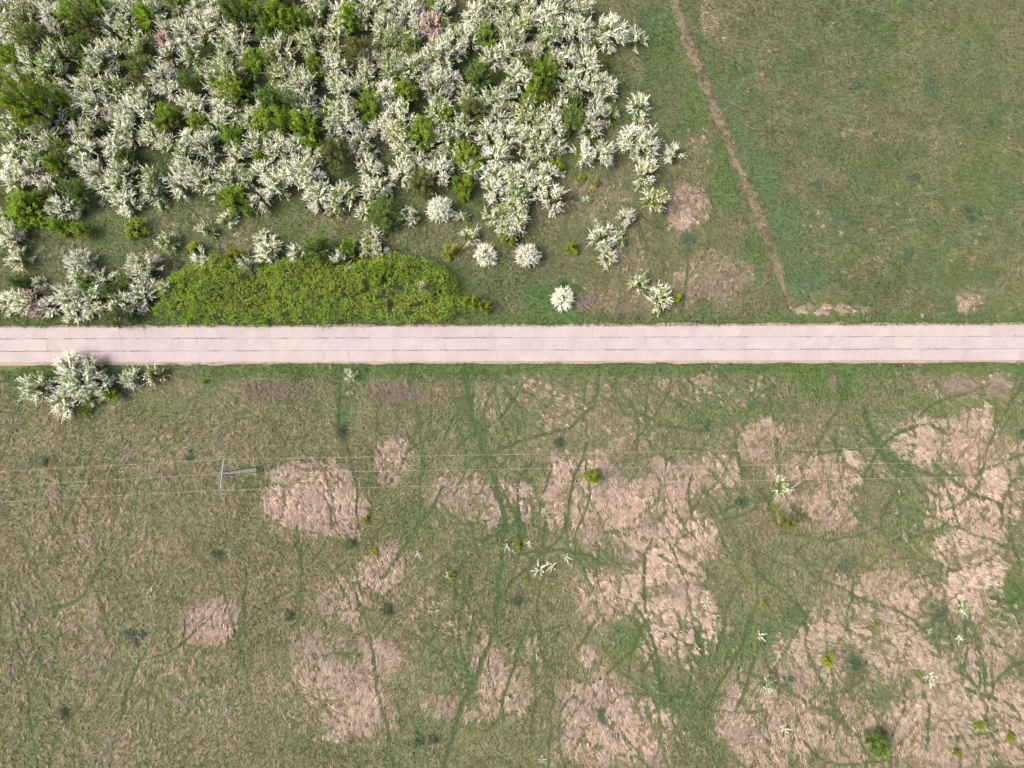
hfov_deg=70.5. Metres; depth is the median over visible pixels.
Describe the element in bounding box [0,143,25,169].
blossoming shrub
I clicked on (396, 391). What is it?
dead brush
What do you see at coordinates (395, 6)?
blossoming shrub
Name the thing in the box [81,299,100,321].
blossoming shrub
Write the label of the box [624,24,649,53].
blossoming shrub
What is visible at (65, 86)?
blossoming shrub
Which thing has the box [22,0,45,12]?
blossoming shrub
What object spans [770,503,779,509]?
yellow green bush
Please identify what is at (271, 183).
blossoming shrub
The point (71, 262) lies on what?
blossoming shrub
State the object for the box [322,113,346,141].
blossoming shrub
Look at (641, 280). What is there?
blossoming shrub
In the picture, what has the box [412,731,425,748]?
weed clump
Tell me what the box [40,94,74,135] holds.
blossoming shrub
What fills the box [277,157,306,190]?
blossoming shrub
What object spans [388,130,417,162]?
blossoming shrub
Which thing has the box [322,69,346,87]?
blossoming shrub
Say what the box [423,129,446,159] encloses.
blossoming shrub
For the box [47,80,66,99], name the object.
blossoming shrub
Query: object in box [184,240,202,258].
yellow green bush
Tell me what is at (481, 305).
yellow green bush
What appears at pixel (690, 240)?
weed clump
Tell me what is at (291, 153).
blossoming shrub
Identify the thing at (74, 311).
blossoming shrub
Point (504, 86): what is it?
blossoming shrub
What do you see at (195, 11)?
blossoming shrub
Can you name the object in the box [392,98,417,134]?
blossoming shrub
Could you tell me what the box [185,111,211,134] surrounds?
green shrub
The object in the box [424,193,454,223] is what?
blossoming shrub
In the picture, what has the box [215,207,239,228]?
blossoming shrub
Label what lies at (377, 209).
green shrub
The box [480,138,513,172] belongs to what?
blossoming shrub
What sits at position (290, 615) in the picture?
weed clump
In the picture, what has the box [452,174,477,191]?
green shrub
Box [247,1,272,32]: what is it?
green shrub
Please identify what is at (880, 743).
green shrub
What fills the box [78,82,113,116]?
blossoming shrub
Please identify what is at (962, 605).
blossoming shrub
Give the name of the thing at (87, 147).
blossoming shrub
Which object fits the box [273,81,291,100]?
blossoming shrub
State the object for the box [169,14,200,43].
blossoming shrub
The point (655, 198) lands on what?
blossoming shrub
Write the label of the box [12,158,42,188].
blossoming shrub
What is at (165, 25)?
blossoming shrub
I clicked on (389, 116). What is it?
blossoming shrub
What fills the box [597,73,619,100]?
blossoming shrub
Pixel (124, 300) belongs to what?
blossoming shrub
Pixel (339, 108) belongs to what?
blossoming shrub
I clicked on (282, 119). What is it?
green shrub
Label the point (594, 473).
green shrub
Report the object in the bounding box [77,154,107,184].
blossoming shrub
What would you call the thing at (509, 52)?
blossoming shrub
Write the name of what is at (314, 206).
blossoming shrub
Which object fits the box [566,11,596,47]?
blossoming shrub
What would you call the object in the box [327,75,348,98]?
blossoming shrub
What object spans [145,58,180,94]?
blossoming shrub
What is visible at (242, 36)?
blossoming shrub
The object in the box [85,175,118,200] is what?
blossoming shrub
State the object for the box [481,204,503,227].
blossoming shrub
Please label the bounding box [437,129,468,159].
blossoming shrub
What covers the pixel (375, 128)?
blossoming shrub
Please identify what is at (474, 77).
green shrub
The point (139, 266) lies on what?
blossoming shrub
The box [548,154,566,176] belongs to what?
yellow green bush
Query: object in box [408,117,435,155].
green shrub
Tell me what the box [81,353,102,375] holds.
blossoming shrub
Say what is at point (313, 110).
blossoming shrub
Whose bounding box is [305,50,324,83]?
green shrub
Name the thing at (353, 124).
blossoming shrub
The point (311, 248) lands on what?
green shrub
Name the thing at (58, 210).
blossoming shrub
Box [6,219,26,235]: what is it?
blossoming shrub
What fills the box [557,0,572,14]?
blossoming shrub
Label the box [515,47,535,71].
olive shrub
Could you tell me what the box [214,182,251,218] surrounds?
green shrub
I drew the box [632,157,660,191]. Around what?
blossoming shrub
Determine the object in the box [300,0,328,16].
blossoming shrub
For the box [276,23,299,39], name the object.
blossoming shrub
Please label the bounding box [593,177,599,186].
yellow green bush
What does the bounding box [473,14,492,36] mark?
blossoming shrub
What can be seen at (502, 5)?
blossoming shrub
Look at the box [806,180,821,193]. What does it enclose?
weed clump
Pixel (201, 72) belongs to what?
blossoming shrub
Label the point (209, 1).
blossoming shrub
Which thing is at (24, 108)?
green shrub
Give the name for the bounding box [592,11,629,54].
blossoming shrub
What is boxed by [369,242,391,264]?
blossoming shrub
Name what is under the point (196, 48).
blossoming shrub
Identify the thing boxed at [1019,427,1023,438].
weed clump
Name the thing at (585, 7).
blossoming shrub
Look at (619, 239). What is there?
blossoming shrub
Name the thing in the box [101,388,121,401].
green shrub
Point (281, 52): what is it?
blossoming shrub
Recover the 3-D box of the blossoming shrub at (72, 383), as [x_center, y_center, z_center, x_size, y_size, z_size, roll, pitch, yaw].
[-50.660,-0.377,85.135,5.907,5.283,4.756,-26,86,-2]
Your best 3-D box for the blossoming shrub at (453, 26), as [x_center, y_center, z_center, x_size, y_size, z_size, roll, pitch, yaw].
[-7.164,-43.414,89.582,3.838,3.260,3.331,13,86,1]
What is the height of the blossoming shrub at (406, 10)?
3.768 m
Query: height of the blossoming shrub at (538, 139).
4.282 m
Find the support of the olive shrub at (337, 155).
on the ground at (300, 600)
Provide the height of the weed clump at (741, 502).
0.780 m
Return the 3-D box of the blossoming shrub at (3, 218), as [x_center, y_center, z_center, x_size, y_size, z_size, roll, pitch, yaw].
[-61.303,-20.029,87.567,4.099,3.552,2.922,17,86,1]
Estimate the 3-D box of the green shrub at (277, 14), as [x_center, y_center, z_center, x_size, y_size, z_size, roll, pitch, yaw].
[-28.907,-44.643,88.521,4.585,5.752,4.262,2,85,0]
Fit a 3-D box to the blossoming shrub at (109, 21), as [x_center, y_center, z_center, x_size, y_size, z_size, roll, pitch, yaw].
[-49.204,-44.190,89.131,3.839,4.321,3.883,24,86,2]
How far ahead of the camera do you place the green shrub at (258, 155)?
87.90 m
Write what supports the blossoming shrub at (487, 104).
on the ground at (300, 600)
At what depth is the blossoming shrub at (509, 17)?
88.71 m
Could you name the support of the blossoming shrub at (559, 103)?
on the ground at (300, 600)
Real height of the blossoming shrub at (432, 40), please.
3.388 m
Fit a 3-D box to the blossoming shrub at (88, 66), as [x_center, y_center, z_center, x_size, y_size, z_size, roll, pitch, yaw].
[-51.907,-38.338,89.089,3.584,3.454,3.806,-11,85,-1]
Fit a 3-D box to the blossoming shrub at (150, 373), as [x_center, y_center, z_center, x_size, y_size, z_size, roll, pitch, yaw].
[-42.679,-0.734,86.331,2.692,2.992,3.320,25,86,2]
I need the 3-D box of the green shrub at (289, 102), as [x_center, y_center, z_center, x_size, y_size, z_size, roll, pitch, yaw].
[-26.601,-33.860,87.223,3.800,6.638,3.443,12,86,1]
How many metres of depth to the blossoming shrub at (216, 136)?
88.19 m
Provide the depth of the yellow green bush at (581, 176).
89.24 m
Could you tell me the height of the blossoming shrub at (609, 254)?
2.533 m
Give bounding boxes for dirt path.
[669,0,786,296]
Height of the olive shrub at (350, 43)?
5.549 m
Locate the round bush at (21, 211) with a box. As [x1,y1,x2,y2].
[3,186,53,230]
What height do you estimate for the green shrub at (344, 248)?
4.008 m
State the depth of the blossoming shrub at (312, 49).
89.06 m
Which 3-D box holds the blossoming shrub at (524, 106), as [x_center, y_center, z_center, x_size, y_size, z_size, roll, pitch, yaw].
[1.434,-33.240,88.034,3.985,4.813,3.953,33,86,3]
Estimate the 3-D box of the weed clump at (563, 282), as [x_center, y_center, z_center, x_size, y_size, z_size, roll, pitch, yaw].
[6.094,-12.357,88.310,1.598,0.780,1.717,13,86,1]
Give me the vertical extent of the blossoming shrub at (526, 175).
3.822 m
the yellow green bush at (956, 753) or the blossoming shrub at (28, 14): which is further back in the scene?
the blossoming shrub at (28, 14)
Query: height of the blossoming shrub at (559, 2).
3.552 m
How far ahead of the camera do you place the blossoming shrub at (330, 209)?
87.94 m
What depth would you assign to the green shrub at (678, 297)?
87.41 m
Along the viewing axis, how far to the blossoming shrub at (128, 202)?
87.71 m
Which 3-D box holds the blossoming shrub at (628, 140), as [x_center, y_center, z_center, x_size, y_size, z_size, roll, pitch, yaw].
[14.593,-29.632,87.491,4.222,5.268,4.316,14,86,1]
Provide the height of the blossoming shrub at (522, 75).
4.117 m
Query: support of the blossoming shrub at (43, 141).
on the ground at (300, 600)
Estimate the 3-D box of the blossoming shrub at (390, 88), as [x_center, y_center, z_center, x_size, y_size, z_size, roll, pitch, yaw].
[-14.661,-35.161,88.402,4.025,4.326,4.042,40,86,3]
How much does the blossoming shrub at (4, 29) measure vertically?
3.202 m
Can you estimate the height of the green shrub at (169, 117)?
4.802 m
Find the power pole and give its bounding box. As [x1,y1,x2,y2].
[216,457,256,490]
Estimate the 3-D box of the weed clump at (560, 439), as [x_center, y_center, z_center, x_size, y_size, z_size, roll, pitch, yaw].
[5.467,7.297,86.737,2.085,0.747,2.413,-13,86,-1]
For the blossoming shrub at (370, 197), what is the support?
on the ground at (300, 600)
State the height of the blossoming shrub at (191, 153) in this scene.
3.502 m
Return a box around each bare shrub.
[43,281,64,298]
[160,257,180,272]
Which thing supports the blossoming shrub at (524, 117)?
on the ground at (300, 600)
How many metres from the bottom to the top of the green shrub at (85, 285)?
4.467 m
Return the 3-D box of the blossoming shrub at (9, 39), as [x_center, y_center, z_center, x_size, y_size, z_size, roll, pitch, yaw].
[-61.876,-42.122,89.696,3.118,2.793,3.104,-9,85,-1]
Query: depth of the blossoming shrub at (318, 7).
89.05 m
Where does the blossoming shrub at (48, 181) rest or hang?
on the ground at (300, 600)
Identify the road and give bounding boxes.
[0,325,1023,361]
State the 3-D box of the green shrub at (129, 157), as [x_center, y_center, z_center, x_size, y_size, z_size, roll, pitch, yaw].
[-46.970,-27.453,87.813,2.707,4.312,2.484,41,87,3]
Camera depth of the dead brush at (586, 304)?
88.11 m
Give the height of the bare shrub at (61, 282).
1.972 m
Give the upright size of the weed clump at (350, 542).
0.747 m
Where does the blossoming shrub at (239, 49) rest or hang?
on the ground at (300, 600)
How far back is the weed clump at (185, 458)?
86.65 m
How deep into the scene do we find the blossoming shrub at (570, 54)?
88.56 m
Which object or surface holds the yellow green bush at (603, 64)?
on the ground at (300, 600)
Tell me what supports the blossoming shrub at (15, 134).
on the ground at (300, 600)
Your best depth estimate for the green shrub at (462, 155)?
87.24 m
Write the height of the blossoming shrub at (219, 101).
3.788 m
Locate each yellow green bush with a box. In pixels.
[76,406,90,417]
[122,217,150,239]
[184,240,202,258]
[225,248,245,265]
[371,549,377,555]
[427,0,452,12]
[433,102,458,129]
[440,243,457,263]
[447,570,455,579]
[461,293,478,309]
[476,299,492,314]
[500,233,516,246]
[512,539,521,548]
[533,87,556,110]
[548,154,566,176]
[562,241,577,256]
[577,174,586,181]
[582,29,602,51]
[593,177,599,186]
[595,59,606,71]
[760,601,767,609]
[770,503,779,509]
[820,652,835,668]
[873,619,881,625]
[915,671,922,678]
[950,748,963,759]
[975,719,985,730]
[1004,730,1016,743]
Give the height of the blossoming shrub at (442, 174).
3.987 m
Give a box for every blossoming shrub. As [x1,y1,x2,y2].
[0,0,24,20]
[0,18,22,44]
[0,108,27,139]
[0,123,30,157]
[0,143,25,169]
[0,161,33,195]
[0,208,27,229]
[0,224,24,256]
[0,287,18,316]
[2,32,19,50]
[3,0,44,30]
[3,63,29,80]
[3,245,35,271]
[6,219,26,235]
[7,287,40,315]
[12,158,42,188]
[14,42,52,80]
[15,371,58,403]
[16,287,35,303]
[19,136,46,169]
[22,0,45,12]
[24,117,52,137]
[26,171,70,191]
[26,300,43,317]
[31,50,68,89]
[31,275,46,290]
[33,128,61,154]
[33,295,60,318]
[35,0,70,34]
[38,0,58,9]
[39,35,80,77]
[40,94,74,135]
[42,194,83,220]
[43,384,83,422]
[46,283,82,312]
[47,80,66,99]
[51,364,106,403]
[52,349,85,378]
[53,0,68,10]
[56,74,84,98]
[59,299,89,325]
[62,248,98,275]
[64,0,86,7]
[64,136,99,176]
[65,115,89,140]
[66,267,94,286]
[68,72,108,103]
[68,88,95,114]
[69,151,105,177]
[74,382,100,410]
[76,281,105,312]
[77,60,105,87]
[77,116,107,148]
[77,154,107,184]
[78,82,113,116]
[81,37,119,79]
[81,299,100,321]
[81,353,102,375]
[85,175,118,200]
[85,373,118,399]
[91,268,110,285]
[94,6,130,40]
[94,72,130,104]
[98,133,132,163]
[98,197,107,206]
[99,289,138,323]
[100,103,130,127]
[101,32,130,70]
[103,167,138,202]
[104,0,129,19]
[106,156,140,187]
[107,186,145,219]
[107,271,120,280]
[109,111,145,150]
[113,11,139,47]
[115,91,154,121]
[117,0,138,19]
[118,365,139,389]
[124,28,156,62]
[124,82,154,103]
[124,250,162,286]
[124,293,148,314]
[129,0,146,7]
[129,279,155,312]
[130,269,159,289]
[131,94,157,118]
[134,163,169,195]
[136,119,166,149]
[139,179,163,206]
[142,364,171,388]
[143,0,168,17]
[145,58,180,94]
[149,27,174,51]
[150,14,179,37]
[152,129,177,152]
[152,276,179,291]
[153,231,180,255]
[154,38,182,68]
[154,198,170,212]
[157,77,182,100]
[160,165,193,201]
[169,0,188,19]
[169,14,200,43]
[170,138,196,164]
[170,151,206,195]
[172,36,194,60]
[172,88,209,121]
[177,38,212,71]
[177,127,200,154]
[182,0,215,20]
[185,166,228,194]
[187,128,220,164]
[188,244,215,270]
[189,5,224,43]
[194,60,215,83]
[195,221,215,242]
[200,6,227,33]
[201,113,230,143]
[202,65,222,97]
[205,83,239,117]
[207,0,219,7]
[207,1,221,14]
[207,183,228,201]
[208,49,239,74]
[212,103,246,127]
[213,52,250,85]
[213,160,245,187]
[214,36,238,62]
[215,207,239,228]
[218,22,249,48]
[221,139,249,165]
[224,15,256,51]
[224,88,249,112]
[229,42,255,63]
[232,165,256,188]
[235,115,259,138]
[235,254,260,275]
[242,105,260,124]
[242,130,272,155]
[246,187,274,216]
[247,158,279,186]
[251,233,281,264]
[253,90,268,109]
[253,229,269,246]
[258,27,298,68]
[261,165,293,198]
[262,61,291,87]
[262,122,287,144]
[263,131,291,167]
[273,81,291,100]
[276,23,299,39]
[277,139,304,162]
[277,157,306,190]
[279,131,313,153]
[284,59,315,93]
[286,242,304,262]
[289,89,319,133]
[289,153,322,186]
[290,30,316,53]
[290,69,318,108]
[299,144,323,168]
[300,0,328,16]
[300,21,331,50]
[300,42,321,64]
[300,168,328,191]
[300,179,343,207]
[304,189,327,216]
[305,0,333,27]
[316,96,342,122]
[317,50,342,82]
[319,41,345,60]
[320,18,350,48]
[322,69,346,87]
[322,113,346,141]
[323,98,358,132]
[323,193,345,219]
[324,0,354,33]
[324,179,360,213]
[325,51,353,82]
[326,245,352,272]
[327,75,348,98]
[331,105,365,141]
[333,72,360,111]
[340,0,363,17]
[342,128,370,158]
[344,368,358,381]
[351,0,389,30]
[351,64,378,94]
[351,143,380,164]
[354,49,382,77]
[354,202,371,221]
[355,151,385,185]
[358,234,382,257]
[360,175,395,202]
[360,184,378,203]
[362,222,387,240]
[367,115,389,142]
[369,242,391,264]
[370,9,401,46]
[373,78,398,107]
[376,48,407,81]
[376,79,402,108]
[379,20,409,59]
[379,100,410,129]
[379,119,412,145]
[384,0,406,14]
[384,10,403,40]
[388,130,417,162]
[388,155,416,190]
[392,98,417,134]
[393,52,426,92]
[395,0,426,25]
[397,27,422,53]
[397,205,420,227]
[409,150,431,170]
[411,13,428,34]
[412,45,435,74]
[417,70,450,105]
[418,39,458,77]
[418,280,431,295]
[420,9,442,39]
[422,92,453,121]
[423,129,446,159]
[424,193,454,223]
[425,154,454,190]
[428,32,452,60]
[428,113,455,134]
[429,58,451,89]
[430,0,456,25]
[433,29,469,61]
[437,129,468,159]
[439,67,462,96]
[441,21,463,47]
[449,109,479,142]
[451,212,468,221]
[452,81,481,107]
[454,19,482,52]
[457,223,479,246]
[459,155,482,178]
[460,0,486,26]
[471,116,502,153]
[472,242,499,267]
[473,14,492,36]
[477,0,491,11]
[477,42,507,72]
[479,84,514,113]
[479,160,510,189]
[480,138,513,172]
[481,174,510,205]
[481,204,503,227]
[482,0,508,23]
[486,99,509,128]
[492,10,515,41]
[492,166,520,195]
[492,200,512,223]
[493,216,518,238]
[494,77,516,100]
[494,119,522,152]
[496,90,517,111]
[498,17,529,54]
[498,37,527,67]
[498,161,528,185]
[500,0,522,18]
[500,179,534,213]
[503,58,535,95]
[504,194,528,220]
[507,5,539,43]
[508,104,544,136]
[508,205,529,233]
[509,92,539,124]
[509,121,538,156]
[513,159,539,197]
[514,243,540,268]
[519,0,538,8]
[519,0,543,21]
[522,123,557,163]
[524,40,544,62]
[526,173,553,202]
[531,28,557,61]
[532,0,561,33]
[532,101,560,137]
[534,182,570,217]
[535,16,563,47]
[536,161,559,183]
[538,108,565,139]
[542,45,567,70]
[543,137,568,159]
[547,0,569,11]
[549,66,581,94]
[550,13,576,41]
[550,94,568,119]
[550,286,574,313]
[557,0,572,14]
[557,42,579,69]
[562,0,595,29]
[563,78,589,100]
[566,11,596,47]
[569,138,593,167]
[571,44,602,80]
[576,107,603,143]
[580,194,590,204]
[583,66,610,98]
[585,94,608,118]
[586,219,617,252]
[588,139,617,167]
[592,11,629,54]
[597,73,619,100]
[597,242,620,270]
[599,103,619,126]
[612,227,625,251]
[616,122,645,161]
[616,206,636,227]
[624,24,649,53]
[625,91,652,116]
[628,123,662,167]
[628,272,650,295]
[631,112,650,129]
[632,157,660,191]
[639,185,670,211]
[644,280,674,316]
[660,140,685,164]
[757,675,774,695]
[772,475,794,497]
[953,598,969,617]
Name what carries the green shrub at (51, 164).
on the ground at (300, 600)
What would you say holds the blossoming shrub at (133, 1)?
on the ground at (300, 600)
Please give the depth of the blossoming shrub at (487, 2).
90.08 m
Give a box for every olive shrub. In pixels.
[5,12,55,54]
[44,136,77,169]
[67,2,104,43]
[101,304,133,328]
[121,51,156,87]
[317,135,355,173]
[341,33,374,73]
[408,168,433,198]
[459,94,485,127]
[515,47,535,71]
[777,512,800,530]
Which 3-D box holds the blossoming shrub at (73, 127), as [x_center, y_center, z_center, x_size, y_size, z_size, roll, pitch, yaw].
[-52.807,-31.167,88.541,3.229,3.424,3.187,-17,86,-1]
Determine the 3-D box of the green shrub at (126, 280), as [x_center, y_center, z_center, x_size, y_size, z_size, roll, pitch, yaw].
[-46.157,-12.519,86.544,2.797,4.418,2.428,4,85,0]
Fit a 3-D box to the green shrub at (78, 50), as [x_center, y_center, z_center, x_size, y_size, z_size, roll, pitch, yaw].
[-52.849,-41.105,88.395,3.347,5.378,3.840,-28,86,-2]
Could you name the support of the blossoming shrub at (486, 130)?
on the ground at (300, 600)
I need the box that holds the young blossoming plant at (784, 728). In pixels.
[781,723,791,733]
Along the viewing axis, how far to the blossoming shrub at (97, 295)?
86.33 m
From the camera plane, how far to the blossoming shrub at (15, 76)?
89.00 m
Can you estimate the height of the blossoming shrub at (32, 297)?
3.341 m
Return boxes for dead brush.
[236,381,311,403]
[369,380,424,406]
[572,291,595,312]
[828,374,837,393]
[941,372,979,394]
[984,371,1008,401]
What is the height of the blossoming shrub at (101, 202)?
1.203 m
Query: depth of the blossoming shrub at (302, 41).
88.50 m
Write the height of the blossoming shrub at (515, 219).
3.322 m
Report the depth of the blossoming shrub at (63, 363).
85.95 m
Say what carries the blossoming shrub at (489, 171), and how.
on the ground at (300, 600)
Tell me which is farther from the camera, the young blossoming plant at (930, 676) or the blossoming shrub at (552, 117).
the blossoming shrub at (552, 117)
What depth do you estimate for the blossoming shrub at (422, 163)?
88.00 m
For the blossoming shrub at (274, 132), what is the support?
on the ground at (300, 600)
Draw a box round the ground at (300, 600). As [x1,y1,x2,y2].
[0,0,1023,767]
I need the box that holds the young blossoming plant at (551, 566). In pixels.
[545,562,556,572]
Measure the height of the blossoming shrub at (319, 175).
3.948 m
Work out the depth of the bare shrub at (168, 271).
88.15 m
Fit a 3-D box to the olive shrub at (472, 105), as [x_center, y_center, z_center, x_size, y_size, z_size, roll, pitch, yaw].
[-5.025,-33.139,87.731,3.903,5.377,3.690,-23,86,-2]
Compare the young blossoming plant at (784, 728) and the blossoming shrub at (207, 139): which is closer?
the young blossoming plant at (784, 728)
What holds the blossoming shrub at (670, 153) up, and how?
on the ground at (300, 600)
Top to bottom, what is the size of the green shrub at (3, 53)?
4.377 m
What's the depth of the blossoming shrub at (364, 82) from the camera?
88.53 m
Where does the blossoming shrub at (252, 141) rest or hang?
on the ground at (300, 600)
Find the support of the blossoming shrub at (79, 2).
on the ground at (300, 600)
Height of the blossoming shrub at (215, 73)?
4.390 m
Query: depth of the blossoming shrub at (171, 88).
88.98 m
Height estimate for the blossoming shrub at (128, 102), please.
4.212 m
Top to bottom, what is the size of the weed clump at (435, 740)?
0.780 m
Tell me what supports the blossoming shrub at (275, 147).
on the ground at (300, 600)
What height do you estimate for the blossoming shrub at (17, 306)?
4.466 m
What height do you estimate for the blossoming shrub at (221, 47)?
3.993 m
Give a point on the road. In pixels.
(1000, 342)
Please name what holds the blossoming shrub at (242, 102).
on the ground at (300, 600)
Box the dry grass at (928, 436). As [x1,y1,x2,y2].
[0,0,1023,767]
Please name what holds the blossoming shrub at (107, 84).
on the ground at (300, 600)
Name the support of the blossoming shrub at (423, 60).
on the ground at (300, 600)
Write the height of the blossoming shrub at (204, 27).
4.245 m
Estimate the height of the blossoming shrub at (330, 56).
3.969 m
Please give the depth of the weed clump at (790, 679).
84.58 m
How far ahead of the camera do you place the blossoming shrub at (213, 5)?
89.58 m
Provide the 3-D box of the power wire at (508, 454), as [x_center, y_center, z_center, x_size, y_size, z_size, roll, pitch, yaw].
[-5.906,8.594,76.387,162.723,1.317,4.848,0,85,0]
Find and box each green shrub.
[0,42,12,68]
[0,42,25,77]
[0,68,67,136]
[3,271,29,291]
[33,187,59,207]
[40,153,70,179]
[44,216,69,237]
[51,88,79,120]
[54,0,85,33]
[54,177,96,209]
[62,34,97,62]
[65,220,94,240]
[74,275,99,297]
[80,0,119,22]
[98,279,125,304]
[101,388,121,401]
[112,147,137,168]
[114,270,138,289]
[130,0,159,32]
[149,101,184,133]
[162,0,191,12]
[173,67,206,98]
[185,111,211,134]
[213,71,255,106]
[214,0,244,28]
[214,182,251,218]
[218,123,247,157]
[221,0,258,39]
[237,46,271,80]
[240,0,263,16]
[242,198,258,214]
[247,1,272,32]
[248,106,275,142]
[251,144,276,165]
[254,20,282,45]
[254,82,283,115]
[256,0,292,36]
[267,0,295,12]
[268,104,295,139]
[278,87,309,118]
[281,3,311,36]
[287,106,323,149]
[300,235,332,265]
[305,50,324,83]
[333,1,370,34]
[338,237,358,260]
[354,86,383,124]
[366,193,403,232]
[366,264,387,283]
[392,78,418,107]
[400,28,423,53]
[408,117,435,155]
[412,114,431,134]
[452,139,483,174]
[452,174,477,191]
[456,183,472,202]
[463,57,493,89]
[476,22,495,53]
[520,76,550,114]
[528,55,557,91]
[559,102,585,137]
[566,90,585,110]
[582,467,601,483]
[671,291,682,303]
[863,728,893,760]
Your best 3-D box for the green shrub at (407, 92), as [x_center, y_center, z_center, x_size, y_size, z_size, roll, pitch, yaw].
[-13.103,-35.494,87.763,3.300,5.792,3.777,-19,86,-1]
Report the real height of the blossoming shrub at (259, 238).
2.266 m
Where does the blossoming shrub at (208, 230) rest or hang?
on the ground at (300, 600)
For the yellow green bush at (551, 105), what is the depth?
88.19 m
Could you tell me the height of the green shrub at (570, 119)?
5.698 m
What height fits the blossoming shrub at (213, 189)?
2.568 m
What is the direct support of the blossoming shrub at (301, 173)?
on the ground at (300, 600)
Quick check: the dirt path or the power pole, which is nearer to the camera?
the power pole
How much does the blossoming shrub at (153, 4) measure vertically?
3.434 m
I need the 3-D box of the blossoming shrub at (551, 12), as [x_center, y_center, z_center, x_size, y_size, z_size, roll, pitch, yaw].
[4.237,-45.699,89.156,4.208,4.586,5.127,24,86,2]
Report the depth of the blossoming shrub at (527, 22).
87.96 m
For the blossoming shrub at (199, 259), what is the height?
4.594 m
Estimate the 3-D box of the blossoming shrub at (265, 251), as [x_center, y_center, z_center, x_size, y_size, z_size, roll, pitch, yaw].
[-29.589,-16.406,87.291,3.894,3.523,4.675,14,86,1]
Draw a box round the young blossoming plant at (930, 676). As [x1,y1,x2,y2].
[923,672,937,686]
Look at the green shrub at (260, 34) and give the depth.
88.37 m
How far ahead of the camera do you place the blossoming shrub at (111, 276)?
87.78 m
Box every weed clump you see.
[36,455,50,466]
[58,707,69,719]
[123,627,148,647]
[183,449,193,460]
[206,541,244,568]
[285,610,293,622]
[336,425,349,441]
[344,534,356,548]
[382,599,392,616]
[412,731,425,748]
[427,732,442,744]
[511,594,522,606]
[551,435,565,448]
[556,277,566,288]
[596,708,613,724]
[680,231,697,252]
[698,419,709,431]
[728,497,749,511]
[776,670,796,698]
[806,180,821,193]
[826,205,848,227]
[832,556,857,586]
[845,652,866,672]
[846,77,864,93]
[898,246,916,262]
[905,173,918,189]
[908,69,938,98]
[929,603,945,622]
[962,205,985,222]
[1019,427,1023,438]
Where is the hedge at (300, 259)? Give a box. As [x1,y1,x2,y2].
[149,251,479,327]
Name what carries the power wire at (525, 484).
attached to the power pole
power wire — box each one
[0,446,990,471]
[4,476,1016,501]
[13,461,1019,485]
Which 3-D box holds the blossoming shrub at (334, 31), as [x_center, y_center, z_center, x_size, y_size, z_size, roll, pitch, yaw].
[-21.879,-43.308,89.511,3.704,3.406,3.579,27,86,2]
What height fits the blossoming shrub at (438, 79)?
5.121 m
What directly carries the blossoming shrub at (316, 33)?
on the ground at (300, 600)
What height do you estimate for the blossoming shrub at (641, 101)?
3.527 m
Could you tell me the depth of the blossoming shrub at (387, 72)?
88.53 m
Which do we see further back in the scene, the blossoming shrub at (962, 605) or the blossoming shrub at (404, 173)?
the blossoming shrub at (404, 173)
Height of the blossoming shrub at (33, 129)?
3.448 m
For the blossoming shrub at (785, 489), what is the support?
on the ground at (300, 600)
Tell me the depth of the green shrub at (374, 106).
87.66 m
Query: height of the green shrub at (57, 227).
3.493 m
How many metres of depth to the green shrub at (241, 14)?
88.25 m
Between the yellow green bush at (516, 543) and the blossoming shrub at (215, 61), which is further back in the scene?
the blossoming shrub at (215, 61)
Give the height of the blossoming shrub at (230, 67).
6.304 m
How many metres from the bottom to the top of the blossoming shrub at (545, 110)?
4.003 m
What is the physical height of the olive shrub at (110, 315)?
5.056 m
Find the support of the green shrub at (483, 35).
on the ground at (300, 600)
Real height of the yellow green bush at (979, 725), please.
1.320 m
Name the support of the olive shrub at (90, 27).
on the ground at (300, 600)
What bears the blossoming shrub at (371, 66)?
on the ground at (300, 600)
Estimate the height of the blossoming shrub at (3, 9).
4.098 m
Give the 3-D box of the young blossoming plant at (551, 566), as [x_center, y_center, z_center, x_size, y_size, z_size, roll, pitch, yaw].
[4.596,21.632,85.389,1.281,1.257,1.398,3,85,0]
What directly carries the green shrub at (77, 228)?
on the ground at (300, 600)
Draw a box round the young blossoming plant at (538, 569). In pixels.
[532,560,547,575]
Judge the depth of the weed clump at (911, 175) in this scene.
89.43 m
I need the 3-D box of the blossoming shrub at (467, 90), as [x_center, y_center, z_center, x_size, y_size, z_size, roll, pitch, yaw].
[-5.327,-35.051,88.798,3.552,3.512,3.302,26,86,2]
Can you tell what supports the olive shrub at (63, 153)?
on the ground at (300, 600)
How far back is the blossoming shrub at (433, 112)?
87.92 m
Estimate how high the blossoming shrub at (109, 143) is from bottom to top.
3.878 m
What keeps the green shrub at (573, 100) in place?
on the ground at (300, 600)
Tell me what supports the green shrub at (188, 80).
on the ground at (300, 600)
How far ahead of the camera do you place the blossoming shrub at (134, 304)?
87.22 m
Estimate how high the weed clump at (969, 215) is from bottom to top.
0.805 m
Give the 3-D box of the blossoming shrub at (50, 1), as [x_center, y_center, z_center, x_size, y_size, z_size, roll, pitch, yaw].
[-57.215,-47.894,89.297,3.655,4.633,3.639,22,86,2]
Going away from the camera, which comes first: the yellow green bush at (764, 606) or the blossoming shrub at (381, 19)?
the yellow green bush at (764, 606)
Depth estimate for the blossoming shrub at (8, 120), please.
88.39 m
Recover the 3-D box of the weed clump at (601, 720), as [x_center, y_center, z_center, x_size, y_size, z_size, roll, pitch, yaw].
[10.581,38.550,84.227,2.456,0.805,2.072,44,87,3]
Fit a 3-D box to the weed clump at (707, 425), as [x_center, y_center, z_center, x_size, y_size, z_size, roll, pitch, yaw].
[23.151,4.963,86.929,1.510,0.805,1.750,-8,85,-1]
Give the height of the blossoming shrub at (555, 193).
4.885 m

